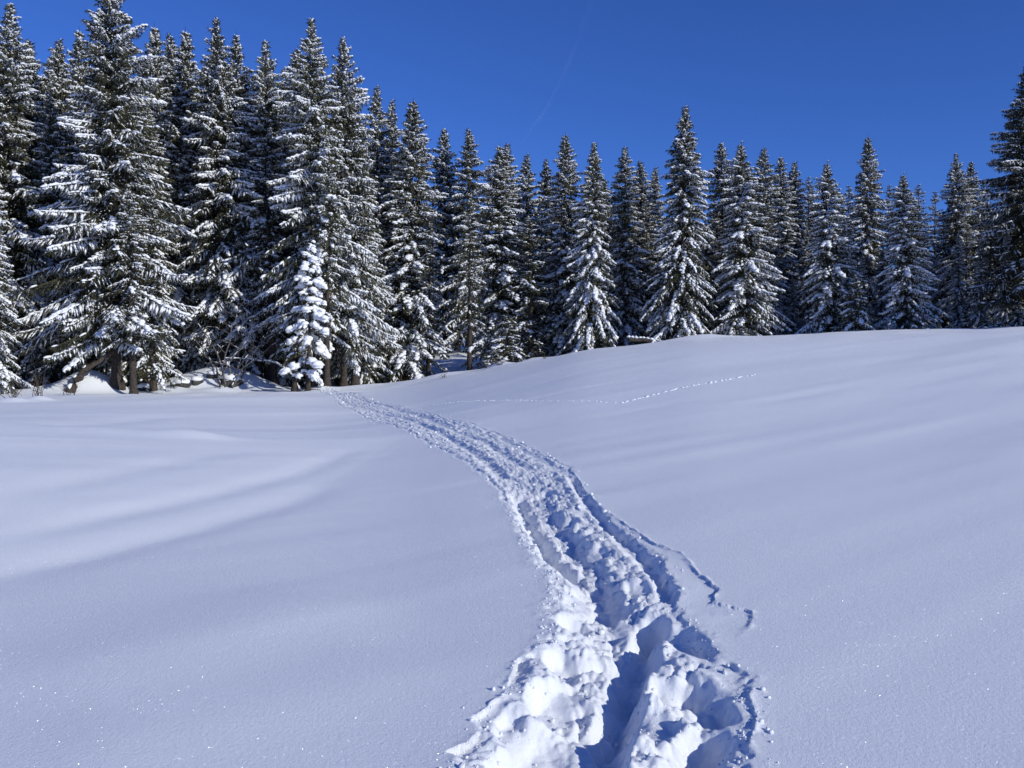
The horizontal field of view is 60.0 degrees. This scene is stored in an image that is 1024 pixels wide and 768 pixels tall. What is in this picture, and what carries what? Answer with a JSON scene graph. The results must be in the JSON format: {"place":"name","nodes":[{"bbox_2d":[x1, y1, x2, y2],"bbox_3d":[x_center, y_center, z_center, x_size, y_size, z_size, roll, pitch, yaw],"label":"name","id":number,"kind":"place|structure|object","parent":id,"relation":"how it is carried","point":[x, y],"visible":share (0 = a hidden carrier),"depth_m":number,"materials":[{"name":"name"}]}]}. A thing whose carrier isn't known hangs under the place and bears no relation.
{"place":"outdoors","nodes":[
{"label":"outdoors","id":0,"kind":"place"},
{"bbox_2d":[0,326,1023,767],"bbox_3d":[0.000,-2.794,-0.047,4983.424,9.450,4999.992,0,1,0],"label":"snow field","id":1,"kind":"structure","parent":0,"point":[252,570],"depth_m":7.79,"materials":[{"name":"white snow"}]},
{"bbox_2d":[0,177,33,393],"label":"spruce tree","id":2,"kind":"object","parent":1,"relation":"on","point":[6,375],"visible":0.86,"depth_m":51.80,"materials":[{"name":"green plant"}]},
{"bbox_2d":[0,136,43,388],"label":"spruce tree","id":3,"kind":"object","parent":1,"relation":"on","point":[15,370],"visible":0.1,"depth_m":58.47,"materials":[{"name":"green plant"}]},
{"bbox_2d":[9,39,66,386],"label":"spruce tree","id":4,"kind":"object","parent":1,"relation":"on","point":[39,98],"visible":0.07,"depth_m":61.21,"materials":[{"name":"green plant"}]},
{"bbox_2d":[0,2,82,382],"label":"spruce tree","id":5,"kind":"object","parent":1,"relation":"on","point":[16,90],"visible":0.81,"depth_m":56.58,"materials":[{"name":"green plant"}]},
{"bbox_2d":[14,68,74,385],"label":"spruce tree","id":6,"kind":"object","parent":1,"relation":"on","point":[49,85],"visible":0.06,"depth_m":61.79,"materials":[{"name":"green plant"}]},
{"bbox_2d":[11,91,81,384],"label":"spruce tree","id":7,"kind":"object","parent":1,"relation":"on","point":[45,150],"visible":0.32,"depth_m":58.08,"materials":[{"name":"green plant"}]},
{"bbox_2d":[28,237,92,381],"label":"spruce tree","id":8,"kind":"object","parent":1,"relation":"on","point":[50,366],"visible":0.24,"depth_m":56.84,"materials":[{"name":"green plant"}]},
{"bbox_2d":[32,39,109,376],"bbox_3d":[-32.509,-12.173,63.563,6.290,25.920,6.378,0,1,-6],"label":"spruce tree","id":9,"kind":"object","parent":1,"relation":"on","point":[56,65],"visible":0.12,"depth_m":64.12,"materials":[{"name":"green plant"}]},
{"bbox_2d":[49,74,128,382],"bbox_3d":[-29.577,-10.286,60.325,5.360,21.945,5.664,-1,1,-40],"label":"spruce tree","id":10,"kind":"object","parent":1,"relation":"on","point":[73,148],"visible":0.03,"depth_m":60.47,"materials":[{"name":"green plant"}]},
{"bbox_2d":[52,30,125,376],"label":"spruce tree","id":11,"kind":"object","parent":1,"relation":"on","point":[75,53],"visible":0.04,"depth_m":67.46,"materials":[{"name":"green plant"}]},
{"bbox_2d":[60,343,138,392],"bbox_3d":[-24.636,-0.904,53.119,4.452,3.219,1.181,-1,1,-32],"label":"leaning trunk","id":12,"kind":"object","parent":1,"relation":"on","point":[84,370],"visible":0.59,"depth_m":52.77,"materials":[{"name":"brown wood"}]},
{"bbox_2d":[5,0,198,390],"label":"spruce tree","id":13,"kind":"object","parent":1,"relation":"on","point":[102,171],"visible":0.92,"depth_m":53.70,"materials":[{"name":"green plant"}]},
{"bbox_2d":[83,137,142,383],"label":"spruce tree","id":14,"kind":"object","parent":1,"relation":"on","point":[122,358],"visible":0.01,"depth_m":60.96,"materials":[{"name":"green plant"}]},
{"bbox_2d":[97,184,161,393],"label":"spruce tree","id":15,"kind":"object","parent":1,"relation":"on","point":[131,244],"visible":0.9,"depth_m":52.78,"materials":[{"name":"green plant"}]},
{"bbox_2d":[97,107,182,383],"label":"spruce tree","id":16,"kind":"object","parent":1,"relation":"on","point":[155,150],"visible":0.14,"depth_m":60.90,"materials":[{"name":"green plant"}]},
{"bbox_2d":[100,27,201,386],"bbox_3d":[-25.432,-11.794,63.778,6.968,28.941,8.284,0,1,27],"label":"spruce tree","id":17,"kind":"object","parent":1,"relation":"on","point":[157,67],"visible":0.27,"depth_m":63.80,"materials":[{"name":"green plant"}]},
{"bbox_2d":[122,193,187,393],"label":"spruce tree","id":18,"kind":"object","parent":1,"relation":"on","point":[153,374],"visible":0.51,"depth_m":54.86,"materials":[{"name":"green plant"}]},
{"bbox_2d":[126,78,197,365],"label":"spruce tree","id":19,"kind":"object","parent":1,"relation":"on","point":[185,185],"visible":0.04,"depth_m":64.26,"materials":[{"name":"green plant"}]},
{"bbox_2d":[128,33,199,377],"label":"spruce tree","id":20,"kind":"object","parent":1,"relation":"on","point":[171,48],"visible":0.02,"depth_m":68.46,"materials":[{"name":"green plant"}]},
{"bbox_2d":[142,56,213,370],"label":"spruce tree","id":21,"kind":"object","parent":1,"relation":"on","point":[174,129],"visible":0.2,"depth_m":64.03,"materials":[{"name":"green plant"}]},
{"bbox_2d":[158,26,213,379],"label":"spruce tree","id":22,"kind":"object","parent":1,"relation":"on","point":[186,47],"visible":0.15,"depth_m":65.46,"materials":[{"name":"green plant"}]},
{"bbox_2d":[169,101,218,370],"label":"spruce tree","id":23,"kind":"object","parent":1,"relation":"on","point":[193,151],"visible":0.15,"depth_m":64.16,"materials":[{"name":"green plant"}]},
{"bbox_2d":[177,131,241,373],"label":"spruce tree","id":24,"kind":"object","parent":1,"relation":"on","point":[196,294],"visible":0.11,"depth_m":63.91,"materials":[{"name":"green plant"}]},
{"bbox_2d":[170,16,277,366],"bbox_3d":[-20.417,-12.739,62.792,7.182,25.962,9.039,-1,1,-40],"label":"spruce tree","id":25,"kind":"object","parent":1,"relation":"on","point":[220,105],"visible":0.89,"depth_m":61.45,"materials":[{"name":"green plant"}]},
{"bbox_2d":[218,373,242,386],"bbox_3d":[-18.458,-0.141,58.210,1.601,1.146,1.318,1,1,36],"label":"rock","id":26,"kind":"object","parent":1,"relation":"on","point":[230,379],"visible":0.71,"depth_m":57.66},
{"bbox_2d":[184,31,278,369],"bbox_3d":[-20.331,-11.704,64.996,6.857,28.327,5.849,-1,1,-37],"label":"spruce tree","id":27,"kind":"object","parent":1,"relation":"on","point":[243,79],"visible":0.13,"depth_m":64.32,"materials":[{"name":"green plant"}]},
{"bbox_2d":[189,302,294,387],"bbox_3d":[-17.167,-2.301,57.547,8.081,5.841,3.762,0,1,0],"label":"bare bush","id":28,"kind":"object","parent":1,"relation":"on","point":[227,363],"visible":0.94,"depth_m":57.60,"materials":[{"name":"brown wood"}]},
{"bbox_2d":[213,106,284,376],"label":"spruce tree","id":29,"kind":"object","parent":1,"relation":"on","point":[252,368],"visible":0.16,"depth_m":63.08,"materials":[{"name":"green plant"}]},
{"bbox_2d":[207,40,304,379],"bbox_3d":[-17.964,-12.081,63.761,8.646,25.357,7.013,-1,1,-42],"label":"spruce tree","id":30,"kind":"object","parent":1,"relation":"on","point":[267,128],"visible":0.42,"depth_m":63.01,"materials":[{"name":"green plant"}]},
{"bbox_2d":[236,152,284,377],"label":"spruce tree","id":31,"kind":"object","parent":1,"relation":"on","point":[258,363],"visible":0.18,"depth_m":62.86,"materials":[{"name":"green plant"}]},
{"bbox_2d":[243,138,291,384],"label":"spruce tree","id":32,"kind":"object","parent":1,"relation":"on","point":[259,181],"visible":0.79,"depth_m":61.31,"materials":[{"name":"green plant"}]},
{"bbox_2d":[251,44,323,386],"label":"spruce tree","id":33,"kind":"object","parent":1,"relation":"on","point":[282,379],"visible":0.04,"depth_m":65.70,"materials":[{"name":"green plant"}]},
{"bbox_2d":[276,120,305,385],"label":"spruce tree","id":34,"kind":"object","parent":1,"relation":"on","point":[279,368],"visible":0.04,"depth_m":66.19,"materials":[{"name":"green plant"}]},
{"bbox_2d":[278,240,330,390],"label":"spruce tree","id":35,"kind":"object","parent":1,"relation":"on","point":[314,311],"visible":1,"depth_m":54.77,"materials":[{"name":"white plant"}]},
{"bbox_2d":[291,151,336,386],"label":"spruce tree","id":36,"kind":"object","parent":1,"relation":"on","point":[308,227],"visible":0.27,"depth_m":57.62,"materials":[{"name":"green plant"}]},
{"bbox_2d":[254,18,381,387],"bbox_3d":[-12.806,-11.715,59.068,8.802,25.248,7.077,-1,1,-37],"label":"spruce tree","id":37,"kind":"object","parent":1,"relation":"on","point":[296,186],"visible":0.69,"depth_m":58.27,"materials":[{"name":"green plant"}]},
{"bbox_2d":[302,138,355,386],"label":"spruce tree","id":38,"kind":"object","parent":1,"relation":"on","point":[326,210],"visible":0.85,"depth_m":56.98,"materials":[{"name":"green plant"}]},
{"bbox_2d":[272,33,401,386],"bbox_3d":[-11.826,-11.688,60.669,7.397,24.767,8.451,1,1,45],"label":"spruce tree","id":39,"kind":"object","parent":1,"relation":"on","point":[355,137],"visible":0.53,"depth_m":60.33,"materials":[{"name":"green plant"}]},
{"bbox_2d":[332,143,387,385],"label":"spruce tree","id":40,"kind":"object","parent":1,"relation":"on","point":[355,380],"visible":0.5,"depth_m":60.79,"materials":[{"name":"green plant"}]},
{"bbox_2d":[330,153,390,384],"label":"spruce tree","id":41,"kind":"object","parent":1,"relation":"on","point":[350,373],"visible":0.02,"depth_m":65.52,"materials":[{"name":"green plant"}]},
{"bbox_2d":[338,157,393,385],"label":"spruce tree","id":42,"kind":"object","parent":1,"relation":"on","point":[365,370],"visible":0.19,"depth_m":63.77,"materials":[{"name":"green plant"}]},
{"bbox_2d":[369,179,402,383],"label":"spruce tree","id":43,"kind":"object","parent":1,"relation":"on","point":[383,228],"visible":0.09,"depth_m":66.83,"materials":[{"name":"green plant"}]},
{"bbox_2d":[360,85,423,382],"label":"spruce tree","id":44,"kind":"object","parent":1,"relation":"on","point":[378,169],"visible":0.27,"depth_m":68.12,"materials":[{"name":"green plant"}]},
{"bbox_2d":[373,99,424,378],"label":"spruce tree","id":45,"kind":"object","parent":1,"relation":"on","point":[392,143],"visible":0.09,"depth_m":70.43,"materials":[{"name":"green plant"}]},
{"bbox_2d":[379,176,422,381],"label":"spruce tree","id":46,"kind":"object","parent":1,"relation":"on","point":[397,261],"visible":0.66,"depth_m":65.93,"materials":[{"name":"green plant"}]},
{"bbox_2d":[369,101,451,382],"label":"spruce tree","id":47,"kind":"object","parent":1,"relation":"on","point":[413,342],"visible":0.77,"depth_m":65.66,"materials":[{"name":"green plant"}]},
{"bbox_2d":[411,218,449,376],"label":"spruce tree","id":48,"kind":"object","parent":1,"relation":"on","point":[427,246],"visible":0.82,"depth_m":65.51,"materials":[{"name":"green plant"}]},
{"bbox_2d":[425,128,472,352],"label":"spruce tree","id":49,"kind":"object","parent":1,"relation":"on","point":[446,179],"visible":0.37,"depth_m":95.02,"materials":[{"name":"green plant"}]},
{"bbox_2d":[436,128,492,352],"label":"spruce tree","id":50,"kind":"object","parent":1,"relation":"on","point":[470,162],"visible":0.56,"depth_m":93.17,"materials":[{"name":"green plant"}]},
{"bbox_2d":[448,195,492,369],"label":"spruce tree","id":51,"kind":"object","parent":1,"relation":"on","point":[469,303],"visible":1,"depth_m":63.75,"materials":[{"name":"green plant"}]},
{"bbox_2d":[460,146,544,370],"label":"spruce tree","id":52,"kind":"object","parent":1,"relation":"on","point":[500,178],"visible":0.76,"depth_m":64.84,"materials":[{"name":"green plant"}]},
{"bbox_2d":[483,316,528,367],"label":"spruce tree","id":53,"kind":"object","parent":1,"relation":"on","point":[509,349],"visible":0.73,"depth_m":59.58,"materials":[{"name":"green plant"}]},
{"bbox_2d":[483,143,543,360],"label":"spruce tree","id":54,"kind":"object","parent":1,"relation":"on","point":[514,180],"visible":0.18,"depth_m":66.43,"materials":[{"name":"green plant"}]},
{"bbox_2d":[494,216,558,360],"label":"spruce tree","id":55,"kind":"object","parent":1,"relation":"on","point":[531,322],"visible":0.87,"depth_m":63.77,"materials":[{"name":"green plant"}]},
{"bbox_2d":[511,154,552,356],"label":"spruce tree","id":56,"kind":"object","parent":1,"relation":"on","point":[527,178],"visible":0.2,"depth_m":69.40,"materials":[{"name":"green plant"}]},
{"bbox_2d":[531,159,558,356],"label":"spruce tree","id":57,"kind":"object","parent":1,"relation":"on","point":[544,183],"visible":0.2,"depth_m":71.00,"materials":[{"name":"green plant"}]},
{"bbox_2d":[317,359,784,767],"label":"snow path","id":58,"kind":"structure","parent":1,"relation":"on","point":[684,687],"depth_m":5.21,"materials":[{"name":"white snow"}]},
{"bbox_2d":[527,134,587,356],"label":"spruce tree","id":59,"kind":"object","parent":1,"relation":"on","point":[561,222],"visible":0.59,"depth_m":65.27,"materials":[{"name":"green plant"}]},
{"bbox_2d":[544,251,570,356],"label":"spruce tree","id":60,"kind":"object","parent":1,"relation":"on","point":[558,303],"visible":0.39,"depth_m":65.51,"materials":[{"name":"green plant"}]},
{"bbox_2d":[556,142,622,355],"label":"spruce tree","id":61,"kind":"object","parent":1,"relation":"on","point":[588,250],"visible":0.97,"depth_m":61.89,"materials":[{"name":"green plant"}]},
{"bbox_2d":[587,179,619,344],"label":"spruce tree","id":62,"kind":"object","parent":1,"relation":"on","point":[606,198],"visible":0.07,"depth_m":70.92,"materials":[{"name":"green plant"}]},
{"bbox_2d":[607,222,637,345],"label":"spruce tree","id":63,"kind":"object","parent":1,"relation":"on","point":[619,303],"visible":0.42,"depth_m":65.23,"materials":[{"name":"green plant"}]},
{"bbox_2d":[602,147,660,346],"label":"spruce tree","id":64,"kind":"object","parent":1,"relation":"on","point":[628,202],"visible":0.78,"depth_m":64.79,"materials":[{"name":"green plant"}]},
{"bbox_2d":[627,161,663,342],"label":"spruce tree","id":65,"kind":"object","parent":1,"relation":"on","point":[641,174],"visible":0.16,"depth_m":71.87,"materials":[{"name":"green plant"}]},
{"bbox_2d":[628,200,665,334],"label":"spruce tree","id":66,"kind":"object","parent":1,"relation":"on","point":[642,242],"visible":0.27,"depth_m":68.43,"materials":[{"name":"green plant"}]},
{"bbox_2d":[639,166,676,299],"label":"spruce tree","id":67,"kind":"object","parent":1,"relation":"on","point":[655,184],"visible":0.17,"depth_m":73.68,"materials":[{"name":"green plant"}]},
{"bbox_2d":[639,105,719,342],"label":"spruce tree","id":68,"kind":"object","parent":1,"relation":"on","point":[685,230],"visible":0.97,"depth_m":60.31,"materials":[{"name":"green plant"}]},
{"bbox_2d":[695,222,726,334],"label":"spruce tree","id":69,"kind":"object","parent":1,"relation":"on","point":[707,257],"visible":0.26,"depth_m":64.18,"materials":[{"name":"green plant"}]},
{"bbox_2d":[699,206,733,331],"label":"spruce tree","id":70,"kind":"object","parent":1,"relation":"on","point":[717,224],"visible":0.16,"depth_m":66.98,"materials":[{"name":"green plant"}]},
{"bbox_2d":[708,238,727,328],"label":"spruce tree","id":71,"kind":"object","parent":1,"relation":"on","point":[713,279],"visible":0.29,"depth_m":64.82,"materials":[{"name":"green plant"}]},
{"bbox_2d":[703,143,758,334],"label":"spruce tree","id":72,"kind":"object","parent":1,"relation":"on","point":[720,168],"visible":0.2,"depth_m":67.92,"materials":[{"name":"green plant"}]},
{"bbox_2d":[709,141,796,335],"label":"spruce tree","id":73,"kind":"object","parent":1,"relation":"on","point":[748,294],"visible":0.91,"depth_m":61.23,"materials":[{"name":"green plant"}]},
{"bbox_2d":[736,147,800,335],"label":"spruce tree","id":74,"kind":"object","parent":1,"relation":"on","point":[763,178],"visible":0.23,"depth_m":66.53,"materials":[{"name":"green plant"}]},
{"bbox_2d":[749,203,790,335],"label":"spruce tree","id":75,"kind":"object","parent":1,"relation":"on","point":[771,250],"visible":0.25,"depth_m":65.58,"materials":[{"name":"green plant"}]},
{"bbox_2d":[767,258,783,335],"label":"spruce tree","id":76,"kind":"object","parent":1,"relation":"on","point":[772,330],"visible":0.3,"depth_m":62.88,"materials":[{"name":"green plant"}]},
{"bbox_2d":[765,156,805,334],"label":"spruce tree","id":77,"kind":"object","parent":1,"relation":"on","point":[788,257],"visible":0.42,"depth_m":68.38,"materials":[{"name":"green plant"}]},
{"bbox_2d":[785,275,802,334],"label":"spruce tree","id":78,"kind":"object","parent":1,"relation":"on","point":[792,295],"visible":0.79,"depth_m":63.94,"materials":[{"name":"green plant"}]},
{"bbox_2d":[778,161,814,328],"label":"spruce tree","id":79,"kind":"object","parent":1,"relation":"on","point":[794,176],"visible":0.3,"depth_m":69.72,"materials":[{"name":"green plant"}]},
{"bbox_2d":[784,177,819,278],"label":"spruce tree","id":80,"kind":"object","parent":1,"relation":"on","point":[808,186],"visible":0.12,"depth_m":77.39,"materials":[{"name":"green plant"}]},
{"bbox_2d":[795,225,816,333],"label":"spruce tree","id":81,"kind":"object","parent":1,"relation":"on","point":[803,258],"visible":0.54,"depth_m":63.50,"materials":[{"name":"green plant"}]},
{"bbox_2d":[794,160,874,333],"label":"spruce tree","id":82,"kind":"object","parent":1,"relation":"on","point":[826,305],"visible":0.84,"depth_m":60.49,"materials":[{"name":"green plant"}]},
{"bbox_2d":[835,230,856,330],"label":"spruce tree","id":83,"kind":"object","parent":1,"relation":"on","point":[847,257],"visible":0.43,"depth_m":60.14,"materials":[{"name":"green plant"}]},
{"bbox_2d":[831,275,874,331],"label":"spruce tree","id":84,"kind":"object","parent":1,"relation":"on","point":[862,317],"visible":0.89,"depth_m":58.49,"materials":[{"name":"green plant"}]},
{"bbox_2d":[837,137,890,327],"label":"spruce tree","id":85,"kind":"object","parent":1,"relation":"on","point":[864,216],"visible":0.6,"depth_m":66.24,"materials":[{"name":"green plant"}]},
{"bbox_2d":[855,254,874,330],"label":"spruce tree","id":86,"kind":"object","parent":1,"relation":"on","point":[860,270],"visible":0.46,"depth_m":60.43,"materials":[{"name":"green plant"}]},
{"bbox_2d":[871,246,890,329],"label":"spruce tree","id":87,"kind":"object","parent":1,"relation":"on","point":[879,308],"visible":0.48,"depth_m":61.80,"materials":[{"name":"green plant"}]},
{"bbox_2d":[875,185,904,310],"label":"spruce tree","id":88,"kind":"object","parent":1,"relation":"on","point":[889,194],"visible":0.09,"depth_m":73.34,"materials":[{"name":"green plant"}]},
{"bbox_2d":[870,172,951,329],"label":"spruce tree","id":89,"kind":"object","parent":1,"relation":"on","point":[903,248],"visible":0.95,"depth_m":57.93,"materials":[{"name":"green plant"}]},
{"bbox_2d":[890,184,936,325],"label":"spruce tree","id":90,"kind":"object","parent":1,"relation":"on","point":[918,189],"visible":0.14,"depth_m":70.47,"materials":[{"name":"green plant"}]},
{"bbox_2d":[909,206,942,328],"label":"spruce tree","id":91,"kind":"object","parent":1,"relation":"on","point":[923,240],"visible":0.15,"depth_m":67.54,"materials":[{"name":"green plant"}]},
{"bbox_2d":[921,192,942,328],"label":"spruce tree","id":92,"kind":"object","parent":1,"relation":"on","point":[934,200],"visible":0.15,"depth_m":75.53,"materials":[{"name":"green plant"}]},
{"bbox_2d":[925,213,959,328],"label":"spruce tree","id":93,"kind":"object","parent":1,"relation":"on","point":[944,322],"visible":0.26,"depth_m":65.38,"materials":[{"name":"green plant"}]},
{"bbox_2d":[925,153,979,320],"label":"spruce tree","id":94,"kind":"object","parent":1,"relation":"on","point":[959,193],"visible":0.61,"depth_m":64.01,"materials":[{"name":"green plant"}]},
{"bbox_2d":[945,231,970,327],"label":"spruce tree","id":95,"kind":"object","parent":1,"relation":"on","point":[959,306],"visible":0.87,"depth_m":58.53,"materials":[{"name":"green plant"}]},
{"bbox_2d":[937,210,979,327],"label":"spruce tree","id":96,"kind":"object","parent":1,"relation":"on","point":[966,244],"visible":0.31,"depth_m":62.17,"materials":[{"name":"green plant"}]},
{"bbox_2d":[941,159,991,327],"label":"spruce tree","id":97,"kind":"object","parent":1,"relation":"on","point":[970,170],"visible":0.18,"depth_m":64.45,"materials":[{"name":"green plant"}]},
{"bbox_2d":[956,308,977,328],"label":"spruce tree","id":98,"kind":"object","parent":1,"relation":"on","point":[965,324],"visible":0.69,"depth_m":57.64,"materials":[{"name":"green plant"}]},
{"bbox_2d":[964,240,994,328],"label":"spruce tree","id":99,"kind":"object","parent":1,"relation":"on","point":[978,277],"visible":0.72,"depth_m":57.45,"materials":[{"name":"green plant"}]},
{"bbox_2d":[960,67,1023,327],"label":"spruce tree","id":100,"kind":"object","parent":1,"relation":"on","point":[1013,228],"visible":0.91,"depth_m":56.63,"materials":[{"name":"green plant"}]},
{"bbox_2d":[992,234,1015,326],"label":"spruce tree","id":101,"kind":"object","parent":1,"relation":"on","point":[1001,317],"visible":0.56,"depth_m":56.52,"materials":[{"name":"green plant"}]},
{"bbox_2d":[1008,300,1023,326],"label":"spruce tree","id":102,"kind":"object","parent":1,"relation":"on","point":[1018,309],"visible":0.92,"depth_m":55.03,"materials":[{"name":"green plant"}]},
{"bbox_2d":[0,0,1023,328],"label":"sky","id":103,"kind":"structure","parent":0,"point":[806,82],"materials":[{"name":"blue"}]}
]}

